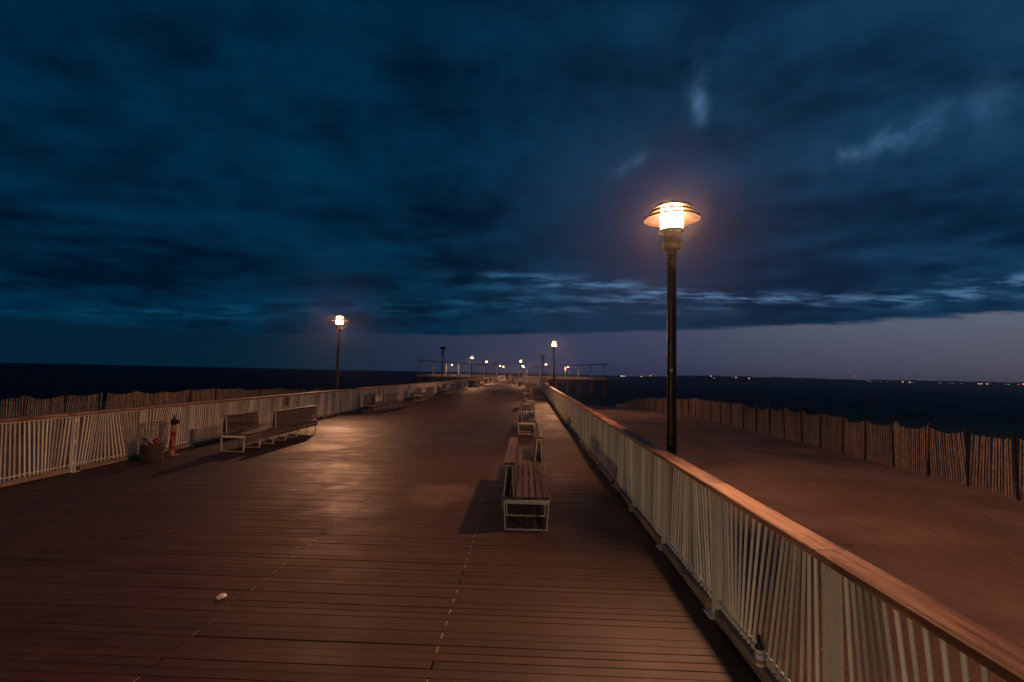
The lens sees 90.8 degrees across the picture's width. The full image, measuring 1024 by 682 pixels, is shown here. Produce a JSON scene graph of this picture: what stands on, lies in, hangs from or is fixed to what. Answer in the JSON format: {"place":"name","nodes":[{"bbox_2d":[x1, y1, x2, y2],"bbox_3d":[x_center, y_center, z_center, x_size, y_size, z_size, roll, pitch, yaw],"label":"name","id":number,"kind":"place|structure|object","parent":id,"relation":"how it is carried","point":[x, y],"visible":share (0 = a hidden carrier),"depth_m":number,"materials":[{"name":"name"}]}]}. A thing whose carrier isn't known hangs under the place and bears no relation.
{"place":"outdoors","nodes":[
{"label":"outdoors","id":0,"kind":"place"},
{"bbox_2d":[140,443,163,457],"bbox_3d":[-7.424,2.259,10.418,0.410,0.262,0.400,1,-4,2],"label":"cardboard","id":1,"kind":"object","parent":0,"point":[153,450],"visible":0.69,"depth_m":10.27,"materials":[{"name":"brown cardboard"}]},
{"bbox_2d":[142,435,156,444],"bbox_3d":[-7.450,2.047,10.392,0.319,0.225,0.275,1,-4,2],"label":"plastic bag","id":2,"kind":"object","parent":1,"relation":"on","point":[150,441],"visible":0.6,"depth_m":10.30,"materials":[{"name":"white plastic"}]},
{"bbox_2d":[0,378,782,681],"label":"pier deck","id":3,"kind":"structure","parent":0,"point":[590,584],"depth_m":4.98,"materials":[{"name":"brown wood"}]},
{"bbox_2d":[138,422,168,461],"bbox_3d":[-7.420,2.078,10.429,0.536,0.754,0.536,1,-4,2],"label":"wire bin","id":4,"kind":"object","parent":3,"relation":"on","point":[147,438],"visible":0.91,"depth_m":10.29,"materials":[{"name":"grey metal"}]},
{"bbox_2d":[165,415,179,455],"bbox_3d":[-7.457,2.063,11.113,0.250,0.875,0.250,0,-4,17],"label":"standpipe","id":5,"kind":"object","parent":3,"relation":"on","point":[174,421],"visible":1,"depth_m":11.07,"materials":[{"name":"red metal"}]},
{"bbox_2d":[216,593,226,599],"bbox_3d":[-2.461,2.156,4.278,0.085,0.027,0.071,-8,6,16],"label":"sea shell","id":6,"kind":"object","parent":3,"relation":"on","point":[221,596],"visible":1,"depth_m":4.26},
{"bbox_2d":[0,378,481,487],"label":"pier railing","id":7,"kind":"object","parent":3,"relation":"on","point":[404,391],"visible":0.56,"depth_m":10.76,"materials":[{"name":"beige paint"}]},
{"bbox_2d":[285,397,288,405],"bbox_3d":[-7.613,2.042,17.105,0.008,0.300,0.270,1,-4,2],"label":"notice","id":8,"kind":"object","parent":7,"relation":"attached to","point":[286,401],"visible":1,"depth_m":17.08,"materials":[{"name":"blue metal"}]},
{"bbox_2d":[13,405,512,681],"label":"deck joint sand","id":9,"kind":"structure","parent":3,"relation":"on","point":[334,524],"depth_m":4.88,"materials":[{"name":"beige sand"}]},
{"bbox_2d":[219,405,317,451],"bbox_3d":[-6.377,2.267,13.632,0.636,0.828,3.972,1,-4,2],"label":"slatted bench","id":10,"kind":"object","parent":3,"relation":"on","point":[239,425],"visible":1,"depth_m":12.93,"materials":[{"name":"wood"}]},
{"bbox_2d":[362,392,398,412],"bbox_3d":[-6.381,2.979,24.795,0.636,0.828,3.972,1,-4,2],"label":"slatted bench","id":11,"kind":"object","parent":3,"relation":"on","point":[391,398],"visible":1,"depth_m":24.23,"materials":[{"name":"wood"}]},
{"bbox_2d":[414,387,433,400],"bbox_3d":[-6.139,3.668,35.511,0.636,0.828,3.972,1,-4,2],"label":"slatted bench","id":12,"kind":"object","parent":3,"relation":"on","point":[428,393],"visible":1,"depth_m":34.86,"materials":[{"name":"wood"}]},
{"bbox_2d":[442,384,454,393],"bbox_3d":[-5.890,4.412,47.085,0.636,0.828,3.972,1,-4,2],"label":"slatted bench","id":13,"kind":"object","parent":3,"relation":"on","point":[450,388],"visible":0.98,"depth_m":46.42,"materials":[{"name":"wood"}]},
{"bbox_2d":[459,382,468,389],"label":"slatted bench","id":14,"kind":"object","parent":3,"relation":"on","point":[465,385],"visible":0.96,"depth_m":57.94,"materials":[{"name":"wood"}]},
{"bbox_2d":[483,376,504,381],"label":"pier railing","id":15,"kind":"object","parent":3,"relation":"on","point":[495,378],"visible":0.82,"depth_m":127.26,"materials":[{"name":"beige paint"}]},
{"bbox_2d":[501,429,551,530],"bbox_3d":[0.231,2.066,8.271,0.636,0.828,3.972,1,-4,2],"label":"slatted bench","id":16,"kind":"object","parent":3,"relation":"on","point":[512,464],"visible":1,"depth_m":7.00,"materials":[{"name":"wood"}]},
{"bbox_2d":[517,402,536,433],"bbox_3d":[0.528,2.707,18.216,0.636,0.828,3.972,1,-4,2],"label":"slatted bench","id":17,"kind":"object","parent":3,"relation":"on","point":[523,416],"visible":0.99,"depth_m":17.48,"materials":[{"name":"wood"}]},
{"bbox_2d":[516,379,537,385],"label":"pier railing","id":18,"kind":"object","parent":3,"relation":"on","point":[535,380],"visible":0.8,"depth_m":80.58,"materials":[{"name":"beige paint"}]},
{"bbox_2d":[524,387,531,397],"bbox_3d":[1.323,4.174,40.955,0.636,0.828,3.972,1,-4,2],"label":"slatted bench","id":19,"kind":"object","parent":3,"relation":"on","point":[528,393],"visible":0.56,"depth_m":40.49,"materials":[{"name":"wood"}]},
{"bbox_2d":[523,391,533,407],"bbox_3d":[0.957,3.454,29.784,0.636,0.828,3.972,1,-4,2],"label":"slatted bench","id":20,"kind":"object","parent":3,"relation":"on","point":[527,400],"visible":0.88,"depth_m":29.07,"materials":[{"name":"wood"}]},
{"bbox_2d":[538,379,1023,681],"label":"pier railing","id":21,"kind":"object","parent":3,"relation":"on","point":[635,465],"visible":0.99,"depth_m":3.22,"materials":[{"name":"beige paint"}]},
{"bbox_2d":[468,381,478,386],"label":"bench","id":22,"kind":"object","parent":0,"point":[472,384],"visible":0.86,"depth_m":65.74,"materials":[{"name":"brown wood"}]},
{"bbox_2d":[477,379,485,384],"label":"bench","id":23,"kind":"object","parent":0,"point":[479,382],"visible":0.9,"depth_m":79.53,"materials":[{"name":"brown wood"}]},
{"bbox_2d":[0,401,1023,681],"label":"beach","id":24,"kind":"structure","parent":0,"point":[956,545],"depth_m":9.69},
{"bbox_2d":[0,387,378,435],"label":"sand fence","id":25,"kind":"object","parent":24,"relation":"on","point":[133,402],"visible":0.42,"depth_m":21.59,"materials":[{"name":"brown wood"}]},
{"bbox_2d":[331,316,348,412],"bbox_3d":[-8.059,1.317,23.332,0.794,5.000,0.794,3,-4,-27],"label":"lamp post","id":26,"kind":"object","parent":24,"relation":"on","point":[337,319],"visible":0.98,"depth_m":23.32,"materials":[{"name":"brown metal"}]},
{"bbox_2d":[541,355,544,381],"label":"lamp post","id":27,"kind":"object","parent":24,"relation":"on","point":[542,356],"visible":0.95,"depth_m":67.74,"materials":[{"name":"brown metal"}]},
{"bbox_2d":[550,341,558,387],"bbox_3d":[3.144,2.493,38.038,0.794,5.000,0.794,4,-5,-39],"label":"lamp post","id":28,"kind":"object","parent":24,"relation":"on","point":[554,343],"visible":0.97,"depth_m":38.02,"materials":[{"name":"brown metal"}]},
{"bbox_2d":[643,200,700,546],"bbox_3d":[2.259,0.504,7.144,0.794,5.000,0.794,3,-4,-23],"label":"lamp post","id":29,"kind":"object","parent":24,"relation":"on","point":[671,218],"visible":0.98,"depth_m":7.15,"materials":[{"name":"brown metal"}]},
{"bbox_2d":[793,406,810,415],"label":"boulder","id":30,"kind":"object","parent":24,"relation":"on","point":[796,411],"visible":0.61,"depth_m":87.21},
{"bbox_2d":[616,396,1023,501],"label":"sand fence","id":31,"kind":"object","parent":24,"relation":"on","point":[691,407],"visible":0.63,"depth_m":14.38,"materials":[{"name":"brown wood"}]},
{"bbox_2d":[0,362,1023,419],"bbox_3d":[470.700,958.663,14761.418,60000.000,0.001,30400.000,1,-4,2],"label":"sea","id":32,"kind":"structure","parent":0,"point":[43,381],"depth_m":227.97,"materials":[{"name":"liquid"}]},
{"bbox_2d":[416,378,422,383],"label":"pier pile","id":33,"kind":"object","parent":32,"relation":"in","point":[418,380],"visible":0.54,"depth_m":186.20,"materials":[{"name":"wood"}]},
{"bbox_2d":[552,381,558,389],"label":"pier pile","id":34,"kind":"object","parent":32,"relation":"in","point":[556,385],"visible":0.4,"depth_m":184.76,"materials":[{"name":"wood"}]},
{"bbox_2d":[576,382,580,393],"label":"pier pile","id":35,"kind":"object","parent":32,"relation":"in","point":[578,387],"visible":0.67,"depth_m":184.73,"materials":[{"name":"wood"}]},
{"bbox_2d":[589,382,595,393],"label":"pier pile","id":36,"kind":"object","parent":32,"relation":"in","point":[592,384],"visible":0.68,"depth_m":184.34,"materials":[{"name":"wood"}]},
{"bbox_2d":[602,382,607,393],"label":"pier pile","id":37,"kind":"object","parent":32,"relation":"in","point":[604,384],"visible":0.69,"depth_m":184.18,"materials":[{"name":"wood"}]},
{"bbox_2d":[0,0,1023,381],"label":"sky","id":38,"kind":"structure","parent":0,"point":[193,183],"materials":[{"name":"blue"}]},
{"bbox_2d":[416,376,608,381],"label":"pier head deck","id":39,"kind":"structure","parent":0,"point":[568,380],"depth_m":184.61,"materials":[{"name":"brown wood"}]},
{"bbox_2d":[416,373,504,376],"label":"pier railing","id":40,"kind":"object","parent":39,"relation":"on","point":[454,374],"visible":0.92,"depth_m":185.46,"materials":[{"name":"beige paint"}]},
{"bbox_2d":[417,359,504,376],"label":"shade frame","id":41,"kind":"object","parent":39,"relation":"on","point":[458,366],"visible":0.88,"depth_m":188.42,"materials":[{"name":"metal"}]},
{"bbox_2d":[421,373,605,379],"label":"pier railing","id":42,"kind":"object","parent":39,"relation":"on","point":[501,375],"visible":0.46,"depth_m":191.60,"materials":[{"name":"beige paint"}]},
{"bbox_2d":[524,363,607,379],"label":"shade frame","id":43,"kind":"object","parent":39,"relation":"on","point":[570,365],"visible":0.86,"depth_m":186.99,"materials":[{"name":"metal"}]},
{"bbox_2d":[524,376,608,379],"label":"pier railing","id":44,"kind":"object","parent":39,"relation":"on","point":[574,377],"visible":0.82,"depth_m":184.00,"materials":[{"name":"beige paint"}]},
{"bbox_2d":[521,382,549,384],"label":"side platform deck","id":45,"kind":"structure","parent":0,"point":[533,383],"depth_m":104.61,"materials":[{"name":"brown wood"}]},
{"bbox_2d":[521,377,546,381],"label":"pier railing","id":46,"kind":"object","parent":45,"relation":"on","point":[532,380],"visible":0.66,"depth_m":117.15,"materials":[{"name":"beige paint"}]},
{"bbox_2d":[755,634,764,667],"bbox_3d":[1.609,2.011,3.282,0.058,0.199,0.059,-3,-1,2],"label":"bottle","id":47,"kind":"object","parent":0,"point":[759,655],"visible":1,"depth_m":3.26,"materials":[{"name":"brown glass"}]},
{"bbox_2d":[631,375,1023,387],"bbox_3d":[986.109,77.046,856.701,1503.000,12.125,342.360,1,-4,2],"label":"shore hills","id":48,"kind":"structure","parent":0,"point":[714,378],"depth_m":848.88,"materials":[{"name":"black"}]},
{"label":"deck beams","id":49,"kind":"structure","parent":0,"visible":0},
{"bbox_2d":[440,347,445,380],"bbox_3d":[-6.923,3.052,50.153,0.794,5.000,0.794,-2,-5,43],"label":"lamp post","id":50,"kind":"object","parent":49,"relation":"attached to","point":[442,349],"visible":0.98,"depth_m":50.13,"materials":[{"name":"brown metal"}]}
]}

